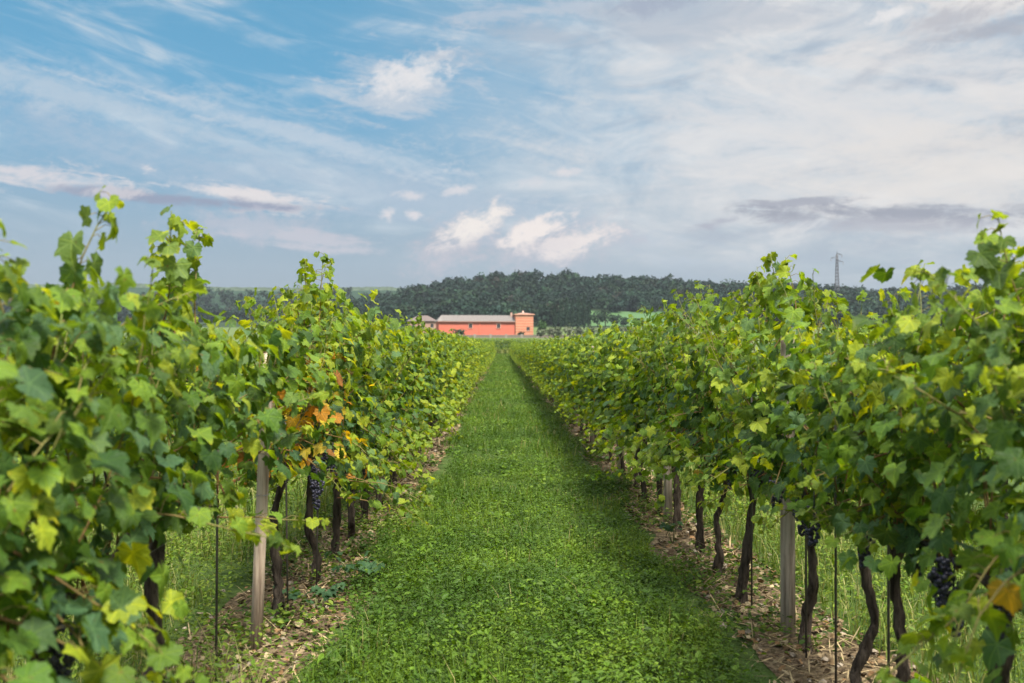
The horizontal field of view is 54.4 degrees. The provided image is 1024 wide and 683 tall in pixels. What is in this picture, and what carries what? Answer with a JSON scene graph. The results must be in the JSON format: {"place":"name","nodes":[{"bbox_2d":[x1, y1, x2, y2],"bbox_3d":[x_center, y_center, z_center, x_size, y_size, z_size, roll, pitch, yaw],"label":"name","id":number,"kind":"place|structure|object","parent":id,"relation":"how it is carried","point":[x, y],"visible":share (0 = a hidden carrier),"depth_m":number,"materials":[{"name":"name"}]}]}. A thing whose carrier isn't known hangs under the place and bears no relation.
{"place":"outdoors","nodes":[
{"label":"outdoors","id":0,"kind":"place"},
{"bbox_2d":[0,348,1023,682],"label":"tall grass","id":1,"kind":"structure","parent":0,"point":[298,494],"depth_m":6.66,"materials":[{"name":"plant"}]},
{"bbox_2d":[0,286,1023,682],"bbox_3d":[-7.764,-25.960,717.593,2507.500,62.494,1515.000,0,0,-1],"label":"ground","id":2,"kind":"structure","parent":0,"point":[240,588],"depth_m":7.25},
{"bbox_2d":[0,319,56,463],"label":"grapevine","id":3,"kind":"object","parent":2,"relation":"on","point":[19,458],"visible":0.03,"depth_m":8.25,"materials":[{"name":"green plant"}]},
{"bbox_2d":[31,321,145,508],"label":"grapevine","id":4,"kind":"object","parent":2,"relation":"on","point":[99,376],"visible":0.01,"depth_m":10.55,"materials":[{"name":"green plant"}]},
{"bbox_2d":[54,336,172,489],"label":"grapevine","id":5,"kind":"object","parent":2,"relation":"on","point":[103,396],"depth_m":11.19,"materials":[{"name":"green plant"}]},
{"bbox_2d":[127,335,187,441],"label":"grapevine","id":6,"kind":"object","parent":2,"relation":"on","point":[169,424],"visible":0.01,"depth_m":12.15,"materials":[{"name":"green plant"}]},
{"bbox_2d":[28,283,401,291],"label":"hillside vineyard","id":7,"kind":"object","parent":2,"relation":"on","point":[139,285],"visible":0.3,"depth_m":934.02,"materials":[{"name":"green plant"}]},
{"bbox_2d":[141,377,483,682],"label":"soil strip","id":8,"kind":"object","parent":2,"relation":"on","point":[232,602],"visible":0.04,"depth_m":6.07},
{"bbox_2d":[0,312,150,682],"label":"grapevine","id":9,"kind":"object","parent":8,"relation":"on","point":[19,508],"visible":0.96,"depth_m":2.26,"materials":[{"name":"green plant"}]},
{"bbox_2d":[0,185,300,682],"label":"grapevine","id":10,"kind":"object","parent":8,"relation":"on","point":[66,303],"visible":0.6,"depth_m":2.74,"materials":[{"name":"green plant"}]},
{"bbox_2d":[0,204,338,682],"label":"grapevine","id":11,"kind":"object","parent":8,"relation":"on","point":[212,403],"visible":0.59,"depth_m":3.80,"materials":[{"name":"green plant"}]},
{"bbox_2d":[215,450,218,681],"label":"metal stake","id":12,"kind":"object","parent":8,"relation":"on","point":[216,609],"visible":0.39,"depth_m":4.66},
{"bbox_2d":[250,353,272,653],"bbox_3d":[-1.357,0.945,5.401,0.141,1.793,0.070,0,0,-1],"label":"trellis post","id":13,"kind":"object","parent":8,"relation":"on","point":[257,607],"visible":0.51,"depth_m":5.37,"materials":[{"name":"wood"}]},
{"bbox_2d":[171,284,369,617],"bbox_3d":[-1.415,0.700,5.999,1.059,2.150,1.598,0,0,-1],"label":"grapevine","id":14,"kind":"object","parent":8,"relation":"on","point":[298,453],"visible":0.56,"depth_m":6.04,"materials":[{"name":"green plant"}]},
{"bbox_2d":[285,422,288,624],"bbox_3d":[-1.354,1.059,5.981,0.031,1.500,0.011,0,0,-1],"label":"metal stake","id":15,"kind":"object","parent":8,"relation":"on","point":[287,539],"visible":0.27,"depth_m":5.97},
{"bbox_2d":[272,582,345,609],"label":"leafy weed","id":16,"kind":"object","parent":8,"relation":"on","point":[330,592],"visible":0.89,"depth_m":6.32,"materials":[{"name":"plant"}]},
{"bbox_2d":[316,422,319,584],"bbox_3d":[-1.312,1.075,6.731,0.031,1.500,0.011,0,0,-1],"label":"metal stake","id":17,"kind":"object","parent":8,"relation":"on","point":[317,541],"visible":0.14,"depth_m":6.73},
{"bbox_2d":[324,551,387,588],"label":"leafy weed","id":18,"kind":"object","parent":8,"relation":"on","point":[367,564],"visible":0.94,"depth_m":6.92,"materials":[{"name":"plant"}]},
{"bbox_2d":[305,307,431,539],"bbox_3d":[-1.368,0.759,8.970,1.256,2.161,1.469,0,0,14],"label":"grapevine","id":19,"kind":"object","parent":8,"relation":"on","point":[387,422],"visible":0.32,"depth_m":8.96,"materials":[{"name":"green plant"}]},
{"bbox_2d":[335,312,437,524],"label":"grapevine","id":20,"kind":"object","parent":8,"relation":"on","point":[364,505],"visible":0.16,"depth_m":9.95,"materials":[{"name":"green plant"}]},
{"bbox_2d":[365,318,438,495],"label":"grapevine","id":21,"kind":"object","parent":8,"relation":"on","point":[422,403],"visible":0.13,"depth_m":11.57,"materials":[{"name":"green plant"}]},
{"bbox_2d":[379,328,460,446],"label":"grapevine","id":22,"kind":"object","parent":8,"relation":"on","point":[427,392],"visible":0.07,"depth_m":13.49,"materials":[{"name":"green plant"}]},
{"bbox_2d":[387,314,462,461],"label":"grapevine","id":23,"kind":"object","parent":8,"relation":"on","point":[432,334],"visible":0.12,"depth_m":14.35,"materials":[{"name":"green plant"}]},
{"bbox_2d":[417,327,467,420],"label":"grapevine","id":24,"kind":"object","parent":8,"relation":"on","point":[455,396],"visible":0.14,"depth_m":17.18,"materials":[{"name":"green plant"}]},
{"bbox_2d":[433,330,468,425],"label":"grapevine","id":25,"kind":"object","parent":8,"relation":"on","point":[453,378],"visible":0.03,"depth_m":20.20,"materials":[{"name":"green plant"}]},
{"bbox_2d":[441,332,474,397],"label":"grapevine","id":26,"kind":"object","parent":8,"relation":"on","point":[457,361],"visible":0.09,"depth_m":22.90,"materials":[{"name":"green plant"}]},
{"bbox_2d":[451,335,471,387],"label":"grapevine","id":27,"kind":"object","parent":8,"relation":"on","point":[463,353],"visible":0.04,"depth_m":23.78,"materials":[{"name":"green plant"}]},
{"bbox_2d":[164,374,897,680],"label":"weeds","id":28,"kind":"object","parent":8,"relation":"on","point":[267,609],"visible":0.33,"depth_m":6.97,"materials":[{"name":"green plant"}]},
{"bbox_2d":[219,251,435,583],"bbox_3d":[-1.300,0.575,7.002,1.545,2.432,1.962,0,0,-31],"label":"grapevine","id":29,"kind":"object","parent":2,"relation":"on","point":[317,297],"visible":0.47,"depth_m":7.00,"materials":[{"name":"green plant"}]},
{"bbox_2d":[238,293,439,559],"bbox_3d":[-1.390,0.702,8.045,1.658,2.228,1.446,0,0,-1],"label":"grapevine","id":30,"kind":"object","parent":2,"relation":"on","point":[381,438],"visible":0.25,"depth_m":7.93,"materials":[{"name":"green plant"}]},
{"bbox_2d":[343,332,441,509],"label":"grapevine","id":31,"kind":"object","parent":2,"relation":"on","point":[409,382],"visible":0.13,"depth_m":10.89,"materials":[{"name":"green plant"}]},
{"bbox_2d":[364,335,463,483],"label":"grapevine","id":32,"kind":"object","parent":2,"relation":"on","point":[429,413],"visible":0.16,"depth_m":12.51,"materials":[{"name":"green plant"}]},
{"bbox_2d":[407,316,435,334],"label":"farmhouse","id":33,"kind":"object","parent":2,"relation":"on","point":[429,321],"visible":0.38,"depth_m":317.76,"materials":[{"name":"paint"}]},
{"bbox_2d":[400,326,462,456],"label":"grapevine","id":34,"kind":"object","parent":2,"relation":"on","point":[447,368],"visible":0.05,"depth_m":15.30,"materials":[{"name":"green plant"}]},
{"bbox_2d":[419,334,463,453],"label":"grapevine","id":35,"kind":"object","parent":2,"relation":"on","point":[443,371],"visible":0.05,"depth_m":16.63,"materials":[{"name":"green plant"}]},
{"bbox_2d":[423,328,468,398],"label":"grapevine","id":36,"kind":"object","parent":2,"relation":"on","point":[459,377],"visible":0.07,"depth_m":22.17,"materials":[{"name":"green plant"}]},
{"bbox_2d":[427,332,465,440],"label":"grapevine","id":37,"kind":"object","parent":2,"relation":"on","point":[448,360],"visible":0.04,"depth_m":18.38,"materials":[{"name":"green plant"}]},
{"bbox_2d":[430,332,470,427],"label":"grapevine","id":38,"kind":"object","parent":2,"relation":"on","point":[455,381],"visible":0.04,"depth_m":18.93,"materials":[{"name":"green plant"}]},
{"bbox_2d":[451,333,474,394],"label":"grapevine","id":39,"kind":"object","parent":2,"relation":"on","point":[462,374],"visible":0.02,"depth_m":24.62,"materials":[{"name":"green plant"}]},
{"bbox_2d":[456,337,475,392],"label":"grapevine","id":40,"kind":"object","parent":2,"relation":"on","point":[465,370],"visible":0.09,"depth_m":26.39,"materials":[{"name":"green plant"}]},
{"bbox_2d":[463,337,479,381],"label":"grapevine","id":41,"kind":"object","parent":2,"relation":"on","point":[469,366],"visible":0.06,"depth_m":30.27,"materials":[{"name":"green plant"}]},
{"bbox_2d":[435,311,534,334],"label":"red building","id":42,"kind":"structure","parent":2,"relation":"on","point":[512,324],"depth_m":301.10,"materials":[{"name":"paint"}]},
{"bbox_2d":[500,338,508,350],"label":"grapevine","id":43,"kind":"object","parent":2,"relation":"on","point":[506,342],"visible":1,"depth_m":135.84,"materials":[{"name":"green plant"}]},
{"bbox_2d":[0,267,1010,326],"bbox_3d":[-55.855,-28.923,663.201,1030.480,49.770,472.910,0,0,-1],"label":"wood","id":44,"kind":"object","parent":2,"relation":"on","point":[499,293],"visible":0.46,"depth_m":552.58,"materials":[{"name":"green plant"}]},
{"bbox_2d":[459,334,590,337],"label":"garden wall","id":45,"kind":"structure","parent":2,"relation":"on","point":[507,336],"depth_m":271.81,"materials":[{"name":"stone"}]},
{"bbox_2d":[286,353,776,682],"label":"grass","id":46,"kind":"structure","parent":2,"relation":"on","point":[506,367],"depth_m":6.58,"materials":[{"name":"plant"}]},
{"bbox_2d":[162,364,914,682],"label":"leaf litter","id":47,"kind":"object","parent":2,"relation":"on","point":[740,632],"visible":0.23,"depth_m":6.38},
{"bbox_2d":[537,320,547,329],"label":"broadleaf tree","id":48,"kind":"object","parent":2,"relation":"on","point":[542,324],"visible":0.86,"depth_m":329.17,"materials":[{"name":"green plant"}]},
{"bbox_2d":[532,339,553,399],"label":"grapevine","id":49,"kind":"object","parent":2,"relation":"on","point":[542,365],"visible":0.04,"depth_m":32.37,"materials":[{"name":"green plant"}]},
{"bbox_2d":[535,337,553,401],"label":"grapevine","id":50,"kind":"object","parent":2,"relation":"on","point":[541,361],"visible":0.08,"depth_m":31.28,"materials":[{"name":"green plant"}]},
{"bbox_2d":[543,327,555,335],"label":"shrub","id":51,"kind":"object","parent":2,"relation":"on","point":[551,331],"visible":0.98,"depth_m":261.72,"materials":[{"name":"green plant"}]},
{"bbox_2d":[533,335,566,402],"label":"grapevine","id":52,"kind":"object","parent":2,"relation":"on","point":[541,369],"visible":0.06,"depth_m":29.63,"materials":[{"name":"green plant"}]},
{"bbox_2d":[538,343,563,410],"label":"grapevine","id":53,"kind":"object","parent":2,"relation":"on","point":[541,382],"visible":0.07,"depth_m":26.65,"materials":[{"name":"green plant"}]},
{"bbox_2d":[540,343,565,413],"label":"grapevine","id":54,"kind":"object","parent":2,"relation":"on","point":[548,380],"visible":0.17,"depth_m":25.41,"materials":[{"name":"green plant"}]},
{"bbox_2d":[552,304,557,327],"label":"cypress tree","id":55,"kind":"object","parent":2,"relation":"on","point":[554,316],"visible":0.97,"depth_m":390.43,"materials":[{"name":"green plant"}]},
{"bbox_2d":[542,339,568,414],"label":"grapevine","id":56,"kind":"object","parent":2,"relation":"on","point":[551,367],"visible":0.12,"depth_m":24.53,"materials":[{"name":"green plant"}]},
{"bbox_2d":[544,339,574,425],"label":"grapevine","id":57,"kind":"object","parent":2,"relation":"on","point":[560,369],"visible":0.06,"depth_m":21.58,"materials":[{"name":"green plant"}]},
{"bbox_2d":[549,345,570,405],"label":"grapevine","id":58,"kind":"object","parent":2,"relation":"on","point":[560,385],"visible":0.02,"depth_m":21.03,"materials":[{"name":"green plant"}]},
{"bbox_2d":[558,300,563,327],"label":"cypress tree","id":59,"kind":"object","parent":2,"relation":"on","point":[560,317],"visible":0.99,"depth_m":402.48,"materials":[{"name":"green plant"}]},
{"bbox_2d":[564,297,568,326],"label":"cypress tree","id":60,"kind":"object","parent":2,"relation":"on","point":[566,311],"visible":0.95,"depth_m":388.94,"materials":[{"name":"green plant"}]},
{"bbox_2d":[563,325,576,335],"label":"shrub","id":61,"kind":"object","parent":2,"relation":"on","point":[570,329],"visible":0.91,"depth_m":261.97,"materials":[{"name":"green plant"}]},
{"bbox_2d":[570,300,575,327],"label":"cypress tree","id":62,"kind":"object","parent":2,"relation":"on","point":[572,315],"visible":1,"depth_m":398.24,"materials":[{"name":"green plant"}]},
{"bbox_2d":[575,296,581,328],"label":"cypress tree","id":63,"kind":"object","parent":2,"relation":"on","point":[578,316],"visible":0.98,"depth_m":388.32,"materials":[{"name":"green plant"}]},
{"bbox_2d":[558,334,607,441],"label":"grapevine","id":64,"kind":"object","parent":2,"relation":"on","point":[573,355],"visible":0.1,"depth_m":17.02,"materials":[{"name":"green plant"}]},
{"bbox_2d":[581,296,587,329],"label":"cypress tree","id":65,"kind":"object","parent":2,"relation":"on","point":[583,313],"visible":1,"depth_m":391.10,"materials":[{"name":"green plant"}]},
{"bbox_2d":[586,301,591,326],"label":"cypress tree","id":66,"kind":"object","parent":2,"relation":"on","point":[589,315],"visible":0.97,"depth_m":403.10,"materials":[{"name":"green plant"}]},
{"bbox_2d":[591,311,606,326],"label":"broadleaf tree","id":67,"kind":"object","parent":2,"relation":"on","point":[600,317],"visible":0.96,"depth_m":424.44,"materials":[{"name":"green plant"}]},
{"bbox_2d":[584,469,623,487],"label":"leafy weed","id":68,"kind":"object","parent":2,"relation":"on","point":[613,476],"visible":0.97,"depth_m":11.96,"materials":[{"name":"plant"}]},
{"bbox_2d":[600,309,611,326],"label":"broadleaf tree","id":69,"kind":"object","parent":2,"relation":"on","point":[607,314],"visible":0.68,"depth_m":428.55,"materials":[{"name":"green plant"}]},
{"bbox_2d":[608,314,622,323],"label":"broadleaf tree","id":70,"kind":"object","parent":2,"relation":"on","point":[613,318],"visible":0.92,"depth_m":425.05,"materials":[{"name":"green plant"}]},
{"bbox_2d":[518,366,938,682],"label":"soil strip","id":71,"kind":"object","parent":2,"relation":"on","point":[818,670],"visible":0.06,"depth_m":5.67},
{"bbox_2d":[533,335,565,388],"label":"grapevine","id":72,"kind":"object","parent":71,"relation":"on","point":[545,373],"visible":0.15,"depth_m":27.49,"materials":[{"name":"green plant"}]},
{"bbox_2d":[541,340,573,421],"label":"grapevine","id":73,"kind":"object","parent":71,"relation":"on","point":[556,379],"visible":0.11,"depth_m":22.65,"materials":[{"name":"green plant"}]},
{"bbox_2d":[173,410,949,682],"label":"pebbles","id":74,"kind":"object","parent":71,"relation":"on","point":[748,631],"visible":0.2,"depth_m":6.09,"materials":[{"name":"stone"}]},
{"bbox_2d":[552,337,583,433],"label":"grapevine","id":75,"kind":"object","parent":71,"relation":"on","point":[558,395],"visible":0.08,"depth_m":20.00,"materials":[{"name":"green plant"}]},
{"bbox_2d":[559,330,599,437],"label":"grapevine","id":76,"kind":"object","parent":71,"relation":"on","point":[569,348],"visible":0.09,"depth_m":18.96,"materials":[{"name":"green plant"}]},
{"bbox_2d":[554,341,607,454],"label":"grapevine","id":77,"kind":"object","parent":71,"relation":"on","point":[579,400],"visible":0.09,"depth_m":16.05,"materials":[{"name":"green plant"}]},
{"bbox_2d":[562,327,606,441],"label":"grapevine","id":78,"kind":"object","parent":71,"relation":"on","point":[586,336],"visible":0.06,"depth_m":18.13,"materials":[{"name":"green plant"}]},
{"bbox_2d":[572,341,612,462],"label":"grapevine","id":79,"kind":"object","parent":71,"relation":"on","point":[588,368],"visible":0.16,"depth_m":15.13,"materials":[{"name":"green plant"}]},
{"bbox_2d":[576,321,634,474],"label":"grapevine","id":80,"kind":"object","parent":71,"relation":"on","point":[601,410],"visible":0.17,"depth_m":13.14,"materials":[{"name":"green plant"}]},
{"bbox_2d":[581,323,648,466],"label":"grapevine","id":81,"kind":"object","parent":71,"relation":"on","point":[604,392],"visible":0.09,"depth_m":14.17,"materials":[{"name":"green plant"}]},
{"bbox_2d":[580,331,657,502],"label":"grapevine","id":82,"kind":"object","parent":71,"relation":"on","point":[614,380],"visible":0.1,"depth_m":11.24,"materials":[{"name":"green plant"}]},
{"bbox_2d":[593,318,665,488],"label":"grapevine","id":83,"kind":"object","parent":71,"relation":"on","point":[616,342],"visible":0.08,"depth_m":12.25,"materials":[{"name":"green plant"}]},
{"bbox_2d":[593,330,688,516],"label":"grapevine","id":84,"kind":"object","parent":71,"relation":"on","point":[642,402],"visible":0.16,"depth_m":10.37,"materials":[{"name":"green plant"}]},
{"bbox_2d":[601,309,725,531],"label":"grapevine","id":85,"kind":"object","parent":71,"relation":"on","point":[654,400],"visible":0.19,"depth_m":9.37,"materials":[{"name":"green plant"}]},
{"bbox_2d":[663,363,671,523],"bbox_3d":[1.543,1.012,9.863,0.094,1.900,0.090,0,0,-1],"label":"trellis post","id":86,"kind":"object","parent":71,"relation":"on","point":[667,491],"visible":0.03,"depth_m":9.82,"materials":[{"name":"wood"}]},
{"bbox_2d":[652,521,684,542],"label":"leafy weed","id":87,"kind":"object","parent":71,"relation":"on","point":[668,528],"visible":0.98,"depth_m":8.70,"materials":[{"name":"plant"}]},
{"bbox_2d":[633,290,765,551],"bbox_3d":[1.638,0.672,8.360,1.333,2.280,1.401,0,0,-1],"label":"grapevine","id":88,"kind":"object","parent":71,"relation":"on","point":[657,359],"visible":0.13,"depth_m":8.29,"materials":[{"name":"green plant"}]},
{"bbox_2d":[751,397,752,608],"bbox_3d":[1.532,1.065,6.362,0.011,1.500,0.011,0,0,-1],"label":"metal stake","id":89,"kind":"object","parent":71,"relation":"on","point":[751,543],"visible":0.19,"depth_m":6.36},
{"bbox_2d":[665,265,848,606],"bbox_3d":[1.504,0.643,6.416,1.128,2.264,1.320,0,0,-1],"label":"grapevine","id":90,"kind":"object","parent":71,"relation":"on","point":[726,445],"visible":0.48,"depth_m":6.38,"materials":[{"name":"green plant"}]},
{"bbox_2d":[780,337,795,637],"bbox_3d":[1.588,0.900,5.733,0.094,1.900,0.090,0,0,-1],"label":"trellis post","id":91,"kind":"object","parent":71,"relation":"on","point":[787,567],"visible":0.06,"depth_m":5.70,"materials":[{"name":"wood"}]},
{"bbox_2d":[805,416,806,657],"bbox_3d":[1.563,1.036,5.292,0.011,1.500,0.011,0,0,-1],"label":"metal stake","id":92,"kind":"object","parent":71,"relation":"on","point":[805,581],"visible":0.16,"depth_m":5.29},
{"bbox_2d":[685,251,945,653],"bbox_3d":[1.562,0.613,5.365,1.235,2.259,1.147,0,0,-1],"label":"grapevine","id":93,"kind":"object","parent":71,"relation":"on","point":[748,414],"visible":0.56,"depth_m":5.29,"materials":[{"name":"green plant"}]},
{"bbox_2d":[834,425,836,682],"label":"metal stake","id":94,"kind":"object","parent":71,"relation":"on","point":[835,549],"visible":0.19,"depth_m":4.76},
{"bbox_2d":[732,310,981,682],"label":"grapevine","id":95,"kind":"object","parent":71,"relation":"on","point":[787,451],"visible":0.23,"depth_m":4.61,"materials":[{"name":"green plant"}]},
{"bbox_2d":[887,412,889,673],"bbox_3d":[1.537,1.007,4.062,0.011,1.500,0.011,0,0,-1],"label":"metal stake","id":96,"kind":"object","parent":71,"relation":"on","point":[888,615],"visible":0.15,"depth_m":4.06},
{"bbox_2d":[885,673,932,682],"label":"leafy weed","id":97,"kind":"object","parent":71,"relation":"on","point":[919,678],"visible":0.85,"depth_m":4.10,"materials":[{"name":"plant"}]},
{"bbox_2d":[817,209,1023,682],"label":"grapevine","id":98,"kind":"object","parent":71,"relation":"on","point":[990,268],"visible":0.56,"depth_m":3.39,"materials":[{"name":"green plant"}]},
{"bbox_2d":[618,281,849,575],"bbox_3d":[1.491,0.669,7.361,1.296,2.256,1.759,0,0,-14],"label":"grapevine","id":99,"kind":"object","parent":2,"relation":"on","point":[687,439],"visible":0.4,"depth_m":7.33,"materials":[{"name":"green plant"}]},
{"bbox_2d":[832,253,842,290],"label":"electricity pylon","id":100,"kind":"object","parent":2,"relation":"on","point":[837,268],"visible":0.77,"depth_m":602.06,"materials":[{"name":"metal"}]},
{"bbox_2d":[821,317,882,363],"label":"grapevine","id":101,"kind":"object","parent":2,"relation":"on","point":[846,332],"visible":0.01,"depth_m":13.17,"materials":[{"name":"green plant"}]},
{"bbox_2d":[839,323,901,384],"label":"grapevine","id":102,"kind":"object","parent":2,"relation":"on","point":[863,328],"visible":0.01,"depth_m":12.40,"materials":[{"name":"green plant"}]},
{"bbox_2d":[758,287,1021,682],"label":"grapevine","id":103,"kind":"object","parent":2,"relation":"on","point":[864,463],"visible":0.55,"depth_m":4.08,"materials":[{"name":"green plant"}]},
{"bbox_2d":[900,335,989,507],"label":"grapevine","id":104,"kind":"object","parent":2,"relation":"on","point":[960,361],"visible":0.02,"depth_m":10.12,"materials":[{"name":"green plant"}]},
{"bbox_2d":[873,263,1023,682],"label":"grapevine","id":105,"kind":"object","parent":2,"relation":"on","point":[1005,589],"visible":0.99,"depth_m":2.60,"materials":[{"name":"green plant"}]},
{"bbox_2d":[948,330,1023,518],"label":"grapevine","id":106,"kind":"object","parent":2,"relation":"on","point":[960,443],"visible":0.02,"depth_m":9.36,"materials":[{"name":"green plant"}]},
{"bbox_2d":[0,0,1023,290],"label":"sky","id":107,"kind":"structure","parent":0,"point":[403,143],"materials":[{"name":"blue"}]},
{"bbox_2d":[580,311,675,325],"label":"field","id":108,"kind":"structure","parent":0,"point":[626,313],"depth_m":489.52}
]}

